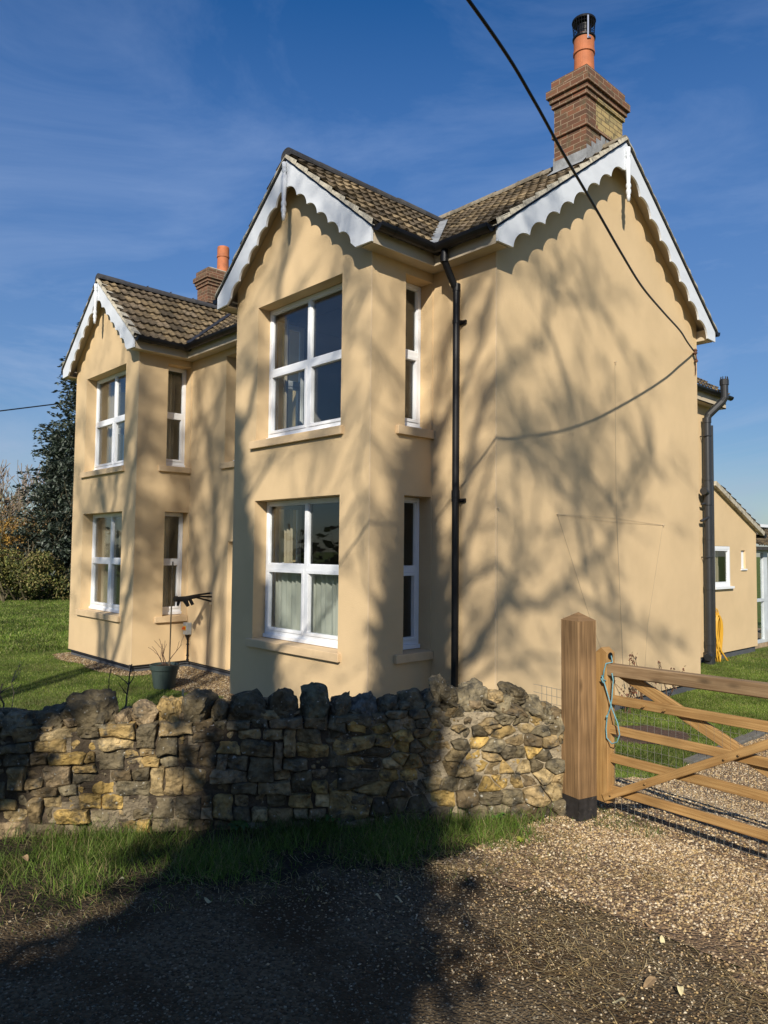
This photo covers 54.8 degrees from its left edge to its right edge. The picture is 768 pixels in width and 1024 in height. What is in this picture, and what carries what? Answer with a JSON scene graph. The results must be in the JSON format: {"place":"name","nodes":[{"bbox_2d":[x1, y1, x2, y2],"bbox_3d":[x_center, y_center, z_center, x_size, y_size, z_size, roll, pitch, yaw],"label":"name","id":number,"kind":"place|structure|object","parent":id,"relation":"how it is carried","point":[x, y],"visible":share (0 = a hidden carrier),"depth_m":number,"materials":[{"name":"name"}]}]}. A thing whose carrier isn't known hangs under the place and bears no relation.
{"place":"outdoors","nodes":[
{"label":"outdoors","id":0,"kind":"place"},
{"bbox_2d":[0,403,63,411],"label":"telephone wire","id":1,"kind":"object","parent":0,"point":[28,407],"visible":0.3,"depth_m":33.56,"materials":[{"name":"black plastic"}]},
{"bbox_2d":[0,588,69,653],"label":"lawn grass","id":2,"kind":"structure","parent":0,"point":[32,605],"depth_m":21.40,"materials":[{"name":"green plant"}]},
{"bbox_2d":[0,805,561,923],"bbox_3d":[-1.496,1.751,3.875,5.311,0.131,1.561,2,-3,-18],"label":"verge grass","id":3,"kind":"structure","parent":0,"point":[391,834],"depth_m":3.95,"materials":[{"name":"green plant"}]},
{"bbox_2d":[226,820,248,829],"bbox_3d":[-0.831,1.790,4.236,0.131,0.056,0.169,0,-3,6],"label":"weed","id":4,"kind":"object","parent":3,"relation":"on","point":[243,824],"visible":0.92,"depth_m":4.22,"materials":[{"name":"green plant"}]},
{"bbox_2d":[1,799,567,848],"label":"tall grass","id":5,"kind":"structure","parent":3,"relation":"on","point":[140,829],"depth_m":4.18,"materials":[{"name":"green plant"}]},
{"bbox_2d":[0,816,593,934],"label":"dry stalks","id":6,"kind":"object","parent":3,"relation":"on","point":[357,870],"visible":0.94,"depth_m":3.60,"materials":[{"name":"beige plant"}]},
{"bbox_2d":[492,812,505,818],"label":"weed","id":7,"kind":"object","parent":3,"relation":"on","point":[498,815],"visible":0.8,"depth_m":4.44,"materials":[{"name":"green plant"}]},
{"bbox_2d":[0,860,767,1023],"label":"road","id":8,"kind":"structure","parent":0,"point":[137,963],"depth_m":2.91,"materials":[{"name":"grey gravel"}]},
{"bbox_2d":[0,808,638,935],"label":"edge grass","id":9,"kind":"structure","parent":8,"relation":"on","point":[294,882],"depth_m":3.54,"materials":[{"name":"green plant"}]},
{"bbox_2d":[342,826,767,1023],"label":"straw","id":10,"kind":"object","parent":8,"relation":"on","point":[620,942],"visible":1,"depth_m":3.06,"materials":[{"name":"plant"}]},
{"bbox_2d":[677,985,683,995],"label":"dry leaf","id":11,"kind":"object","parent":10,"relation":"on","point":[680,989],"visible":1,"depth_m":2.70,"materials":[{"name":"yellow plant"}]},
{"bbox_2d":[612,997,625,1003],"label":"dry leaf","id":12,"kind":"object","parent":8,"relation":"on","point":[619,999],"visible":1,"depth_m":2.64,"materials":[{"name":"beige plant"}]},
{"bbox_2d":[643,976,656,987],"bbox_3d":[0.988,1.746,2.749,0.054,0.027,0.041,3,-4,-43],"label":"dry leaf","id":13,"kind":"object","parent":8,"relation":"on","point":[649,981],"visible":1,"depth_m":2.75,"materials":[{"name":"brown plant"}]},
{"bbox_2d":[660,935,664,942],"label":"dry leaf","id":14,"kind":"object","parent":8,"relation":"on","point":[662,940],"visible":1,"depth_m":3.06,"materials":[{"name":"yellow plant"}]},
{"bbox_2d":[0,556,767,996],"bbox_3d":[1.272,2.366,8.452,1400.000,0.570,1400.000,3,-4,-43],"label":"ground","id":15,"kind":"structure","parent":0,"point":[150,682],"depth_m":12.12,"materials":[{"name":"green plant"}]},
{"bbox_2d":[0,518,14,563],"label":"shrub","id":16,"kind":"object","parent":15,"relation":"on","point":[1,539],"visible":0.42,"depth_m":30.91,"materials":[{"name":"brown plant"}]},
{"bbox_2d":[0,683,15,706],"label":"bare sapling","id":17,"kind":"object","parent":15,"relation":"on","point":[2,691],"visible":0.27,"depth_m":6.04,"materials":[{"name":"brown plant"}]},
{"bbox_2d":[0,461,28,557],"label":"bare tree","id":18,"kind":"object","parent":15,"relation":"on","point":[7,493],"visible":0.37,"depth_m":38.30,"materials":[{"name":"brown plant"}]},
{"bbox_2d":[4,661,28,706],"bbox_3d":[-3.016,1.828,6.096,0.345,1.215,0.307,1,-3,-3],"label":"bare sapling","id":19,"kind":"object","parent":15,"relation":"on","point":[13,679],"visible":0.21,"depth_m":6.08,"materials":[{"name":"brown plant"}]},
{"bbox_2d":[0,492,34,594],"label":"shrub","id":20,"kind":"object","parent":15,"relation":"on","point":[7,539],"visible":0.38,"depth_m":32.82,"materials":[{"name":"orange plant"}]},
{"bbox_2d":[0,538,35,601],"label":"shrub","id":21,"kind":"object","parent":15,"relation":"on","point":[6,571],"visible":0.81,"depth_m":29.73,"materials":[{"name":"green plant"}]},
{"bbox_2d":[0,464,44,521],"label":"bare tree","id":22,"kind":"object","parent":15,"relation":"on","point":[25,484],"visible":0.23,"depth_m":38.51,"materials":[{"name":"brown plant"}]},
{"bbox_2d":[0,539,64,600],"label":"shrub","id":23,"kind":"object","parent":15,"relation":"on","point":[41,562],"visible":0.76,"depth_m":30.24,"materials":[{"name":"green plant"}]},
{"bbox_2d":[2,553,69,599],"bbox_3d":[-14.429,2.702,31.056,2.869,2.011,3.205,3,-4,-43],"label":"shrub","id":24,"kind":"object","parent":15,"relation":"on","point":[59,587],"visible":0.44,"depth_m":30.53,"materials":[{"name":"green plant"}]},
{"bbox_2d":[0,465,72,596],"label":"shrub","id":25,"kind":"object","parent":15,"relation":"on","point":[14,520],"visible":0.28,"depth_m":32.53,"materials":[{"name":"brown plant"}]},
{"bbox_2d":[0,322,78,594],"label":"spruce tree","id":26,"kind":"object","parent":15,"relation":"on","point":[63,450],"visible":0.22,"depth_m":32.29,"materials":[{"name":"green plant"}]},
{"bbox_2d":[9,435,73,595],"bbox_3d":[-14.989,0.061,33.883,4.523,7.523,4.659,1,-3,-10],"label":"spruce tree","id":27,"kind":"object","parent":15,"relation":"on","point":[39,505],"visible":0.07,"depth_m":33.31,"materials":[{"name":"green plant"}]},
{"bbox_2d":[63,566,70,588],"bbox_3d":[-12.579,2.896,31.747,2.988,1.734,2.340,0,-3,19],"label":"shrub","id":28,"kind":"object","parent":15,"relation":"on","point":[65,569],"visible":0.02,"depth_m":31.24,"materials":[{"name":"green plant"}]},
{"bbox_2d":[0,633,223,711],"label":"lawn grass","id":29,"kind":"structure","parent":15,"relation":"on","point":[85,673],"depth_m":12.20,"materials":[{"name":"green plant"}]},
{"bbox_2d":[116,664,134,712],"bbox_3d":[-2.356,1.933,6.702,0.167,1.083,0.200,2,-3,-19],"label":"bare sapling","id":30,"kind":"object","parent":15,"relation":"on","point":[129,682],"visible":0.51,"depth_m":6.76,"materials":[{"name":"brown plant"}]},
{"bbox_2d":[54,653,233,700],"bbox_3d":[-2.511,2.841,12.921,3.480,0.001,11.400,3,-4,-43],"label":"gravel strip","id":31,"kind":"object","parent":15,"relation":"on","point":[226,692],"visible":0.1,"depth_m":12.68,"materials":[{"name":"beige gravel"}]},
{"bbox_2d":[149,662,179,689],"bbox_3d":[-3.465,2.587,11.684,0.461,0.375,0.464,3,-4,-43],"label":"plant pot","id":32,"kind":"object","parent":31,"relation":"on","point":[164,676],"visible":0.98,"depth_m":11.53,"materials":[{"name":"plastic"}]},
{"bbox_2d":[148,636,183,664],"bbox_3d":[-3.462,2.195,11.809,0.401,0.478,0.506,3,-4,-43],"label":"potted shrub","id":33,"kind":"object","parent":32,"relation":"on","point":[162,653],"visible":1,"depth_m":11.71,"materials":[{"name":"brown plant"}]},
{"bbox_2d":[169,562,173,665],"bbox_3d":[-3.354,1.613,11.672,0.021,1.660,0.051,3,-4,-43],"label":"garden cane","id":34,"kind":"object","parent":32,"relation":"in","point":[171,614],"visible":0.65,"depth_m":11.66,"materials":[{"name":"brown plant"}]},
{"bbox_2d":[0,673,565,838],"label":"stone wall","id":35,"kind":"structure","parent":15,"relation":"on","point":[202,758],"depth_m":4.33,"materials":[{"name":"grey stone"}]},
{"bbox_2d":[535,684,559,705],"bbox_3d":[1.058,1.473,4.751,0.006,0.700,0.275,2,-4,-32],"label":"wire fence","id":36,"kind":"object","parent":35,"relation":"attached to","point":[549,695],"visible":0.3,"depth_m":4.78,"materials":[{"name":"grey metal"}]},
{"bbox_2d":[61,13,766,709],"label":"house","id":37,"kind":"structure","parent":15,"relation":"on","point":[329,421],"depth_m":10.32,"materials":[{"name":"paint"}]},
{"bbox_2d":[89,513,121,612],"bbox_3d":[-5.284,0.972,14.343,0.090,1.893,1.856,3,-4,-43],"label":"window","id":38,"kind":"structure","parent":37,"relation":"in","point":[109,606],"depth_m":14.37,"materials":[{"name":"white plastic"}]},
{"bbox_2d":[94,370,125,469],"bbox_3d":[-5.257,-1.770,14.487,0.090,1.886,1.856,3,-4,-43],"label":"window","id":39,"kind":"structure","parent":37,"relation":"in","point":[117,419],"depth_m":14.52,"materials":[{"name":"white plastic"}]},
{"bbox_2d":[106,388,125,459],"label":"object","id":40,"kind":"structure","parent":37,"relation":"in","point":[120,430],"depth_m":15.87,"materials":[{"name":"white plastic"}]},
{"bbox_2d":[68,649,229,671],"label":"plinth","id":41,"kind":"structure","parent":37,"relation":"attached to","point":[129,666],"depth_m":13.35,"materials":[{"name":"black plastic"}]},
{"bbox_2d":[162,512,182,614],"bbox_3d":[-3.994,0.958,13.824,0.470,1.893,0.090,3,-4,-43],"label":"window","id":42,"kind":"structure","parent":37,"relation":"in","point":[167,561],"depth_m":13.91,"materials":[{"name":"white plastic"}]},
{"bbox_2d":[166,367,186,466],"bbox_3d":[-3.967,-1.785,13.968,0.470,1.886,0.090,3,-4,-43],"label":"window","id":43,"kind":"structure","parent":37,"relation":"in","point":[174,416],"depth_m":14.05,"materials":[{"name":"white plastic"}]},
{"bbox_2d":[182,622,191,661],"bbox_3d":[-3.644,2.399,13.614,0.150,0.730,0.150,3,-4,-43],"label":"isolator switch","id":44,"kind":"object","parent":37,"relation":"attached to","point":[187,628],"visible":1,"depth_m":13.61,"materials":[{"name":"black plastic"}]},
{"bbox_2d":[173,592,211,663],"bbox_3d":[-3.346,2.050,12.920,0.690,1.280,0.142,3,-4,-43],"label":"clothes airer","id":45,"kind":"object","parent":37,"relation":"attached to","point":[183,599],"visible":1,"depth_m":12.92,"materials":[{"name":"metal"}]},
{"bbox_2d":[274,505,301,626],"bbox_3d":[-1.465,0.840,11.119,0.470,1.893,0.090,3,-4,-43],"label":"curtain","id":46,"kind":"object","parent":37,"relation":"in","point":[298,509],"depth_m":11.15,"materials":[{"name":"beige fabric"}]},
{"bbox_2d":[277,322,304,429],"bbox_3d":[-1.438,-1.902,11.263,0.470,1.886,0.090,3,-4,-43],"label":"curtain","id":47,"kind":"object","parent":37,"relation":"in","point":[298,386],"depth_m":11.31,"materials":[{"name":"white fabric"}]},
{"bbox_2d":[263,497,339,648],"bbox_3d":[-1.027,0.775,9.787,0.090,1.893,1.856,3,-4,-43],"label":"window","id":48,"kind":"structure","parent":37,"relation":"in","point":[305,635],"depth_m":9.80,"materials":[{"name":"white plastic"}]},
{"bbox_2d":[266,283,341,438],"bbox_3d":[-1.000,-1.968,9.931,0.090,1.886,1.856,3,-4,-43],"label":"window","id":49,"kind":"structure","parent":37,"relation":"in","point":[308,365],"depth_m":9.94,"materials":[{"name":"white plastic"}]},
{"bbox_2d":[403,497,419,649],"bbox_3d":[0.263,0.760,9.268,0.470,1.893,0.090,3,-4,-43],"label":"window","id":50,"kind":"structure","parent":37,"relation":"in","point":[411,642],"depth_m":9.36,"materials":[{"name":"white plastic"}]},
{"bbox_2d":[405,282,421,428],"bbox_3d":[0.290,-1.982,9.412,0.470,1.886,0.090,3,-4,-43],"label":"window","id":51,"kind":"structure","parent":37,"relation":"in","point":[410,355],"depth_m":9.51,"materials":[{"name":"white plastic"}]},
{"bbox_2d":[466,0,694,351],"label":"overhead cable","id":52,"kind":"object","parent":37,"relation":"attached to","point":[492,33],"visible":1,"depth_m":6.07,"materials":[{"name":"black plastic"}]},
{"bbox_2d":[497,361,664,690],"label":"training wires","id":53,"kind":"object","parent":37,"relation":"attached to","point":[572,562],"visible":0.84,"depth_m":9.61,"materials":[{"name":"grey metal"}]},
{"bbox_2d":[693,349,697,374],"bbox_3d":[5.138,-2.474,12.219,0.082,0.412,0.164,-1,-3,29],"label":"cable bracket","id":54,"kind":"object","parent":37,"relation":"attached to","point":[695,353],"visible":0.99,"depth_m":12.20,"materials":[{"name":"metal"}]},
{"bbox_2d":[716,608,728,661],"bbox_3d":[6.869,2.529,15.165,0.532,1.133,0.178,3,-4,-34],"label":"garden hose","id":55,"kind":"object","parent":37,"relation":"hanging from","point":[719,634],"visible":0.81,"depth_m":15.12,"materials":[{"name":"yellow plastic"}]},
{"bbox_2d":[715,546,734,589],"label":"window","id":56,"kind":"structure","parent":37,"relation":"in","point":[718,585],"depth_m":15.78,"materials":[{"name":"white plastic"}]},
{"bbox_2d":[741,551,747,569],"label":"window","id":57,"kind":"structure","parent":37,"relation":"in","point":[742,565],"depth_m":16.44,"materials":[{"name":"white plastic"}]},
{"bbox_2d":[561,612,596,821],"bbox_3d":[1.200,1.317,4.564,0.153,1.395,0.153,2,-3,-30],"label":"gate post","id":58,"kind":"object","parent":15,"relation":"on","point":[578,687],"visible":0.91,"depth_m":4.51,"materials":[{"name":"wood"}]},
{"bbox_2d":[596,647,767,858],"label":"field gate","id":59,"kind":"structure","parent":58,"relation":"attached to","point":[638,678],"depth_m":4.15,"materials":[{"name":"brown wood"}]},
{"bbox_2d":[600,656,619,743],"bbox_3d":[1.391,1.145,4.516,0.065,0.526,0.137,3,-4,-43],"label":"rope loop","id":60,"kind":"object","parent":59,"relation":"hanging from","point":[602,681],"visible":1,"depth_m":4.51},
{"bbox_2d":[435,812,767,992],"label":"gravel","id":61,"kind":"structure","parent":15,"relation":"on","point":[759,882],"depth_m":3.71,"materials":[{"name":"beige gravel"}]},
{"bbox_2d":[575,806,665,837],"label":"weed grass","id":62,"kind":"structure","parent":15,"relation":"on","point":[619,827],"depth_m":4.38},
{"bbox_2d":[628,656,643,699],"bbox_3d":[3.377,2.125,10.632,0.444,1.329,0.670,34,-33,-84],"label":"rose bush","id":63,"kind":"object","parent":15,"relation":"on","point":[628,687],"visible":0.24,"depth_m":10.49,"materials":[{"name":"brown plant"}]},
{"bbox_2d":[615,654,656,713],"bbox_3d":[3.394,2.325,10.057,0.480,0.868,0.528,1,-3,-14],"label":"rose bush","id":64,"kind":"object","parent":15,"relation":"on","point":[633,692],"visible":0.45,"depth_m":10.01,"materials":[{"name":"brown plant"}]},
{"bbox_2d":[616,725,692,743],"bbox_3d":[3.203,2.681,8.958,0.990,0.017,0.931,1,-3,-2],"label":"soil bed","id":65,"kind":"object","parent":15,"relation":"on","point":[673,734],"visible":0.53,"depth_m":8.99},
{"bbox_2d":[658,661,684,696],"bbox_3d":[4.141,2.409,11.028,0.282,0.813,0.684,3,-4,-37],"label":"rose bush","id":66,"kind":"object","parent":15,"relation":"on","point":[659,662],"visible":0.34,"depth_m":10.85,"materials":[{"name":"brown plant"}]},
{"bbox_2d":[596,662,767,777],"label":"lawn grass","id":67,"kind":"structure","parent":15,"relation":"on","point":[725,703],"depth_m":9.95,"materials":[{"name":"green plant"}]},
{"bbox_2d":[684,753,713,764],"bbox_3d":[3.358,2.627,7.877,0.492,0.070,0.140,3,-4,-43],"label":"edging stone","id":68,"kind":"object","parent":15,"relation":"on","point":[694,758],"visible":0.33,"depth_m":7.77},
{"bbox_2d":[701,649,767,681],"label":"lawn grass","id":69,"kind":"structure","parent":15,"relation":"on","point":[747,662],"depth_m":14.84,"materials":[{"name":"green plant"}]},
{"bbox_2d":[734,735,751,743],"bbox_3d":[4.111,2.672,8.594,0.491,0.070,0.134,3,-4,-43],"label":"edging stone","id":70,"kind":"object","parent":15,"relation":"on","point":[742,739],"visible":0.41,"depth_m":8.63,"materials":[{"name":"grey stone"}]},
{"bbox_2d":[744,730,767,739],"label":"edging stone","id":71,"kind":"object","parent":15,"relation":"on","point":[759,734],"visible":0.58,"depth_m":8.88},
{"bbox_2d":[755,524,767,648],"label":"conservatory","id":72,"kind":"object","parent":15,"relation":"on","point":[762,631],"visible":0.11,"depth_m":17.76,"materials":[{"name":"white glass"}]},
{"bbox_2d":[0,0,767,556],"label":"sky","id":73,"kind":"structure","parent":0,"point":[140,139],"materials":[{"name":"blue"}]},
{"bbox_2d":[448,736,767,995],"bbox_3d":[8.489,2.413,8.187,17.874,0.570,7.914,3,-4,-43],"label":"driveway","id":74,"kind":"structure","parent":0,"point":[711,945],"depth_m":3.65,"materials":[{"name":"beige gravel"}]},
{"bbox_2d":[597,734,767,869],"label":"gravel","id":75,"kind":"structure","parent":0,"point":[701,805],"depth_m":5.01,"materials":[{"name":"beige gravel"}]}
]}

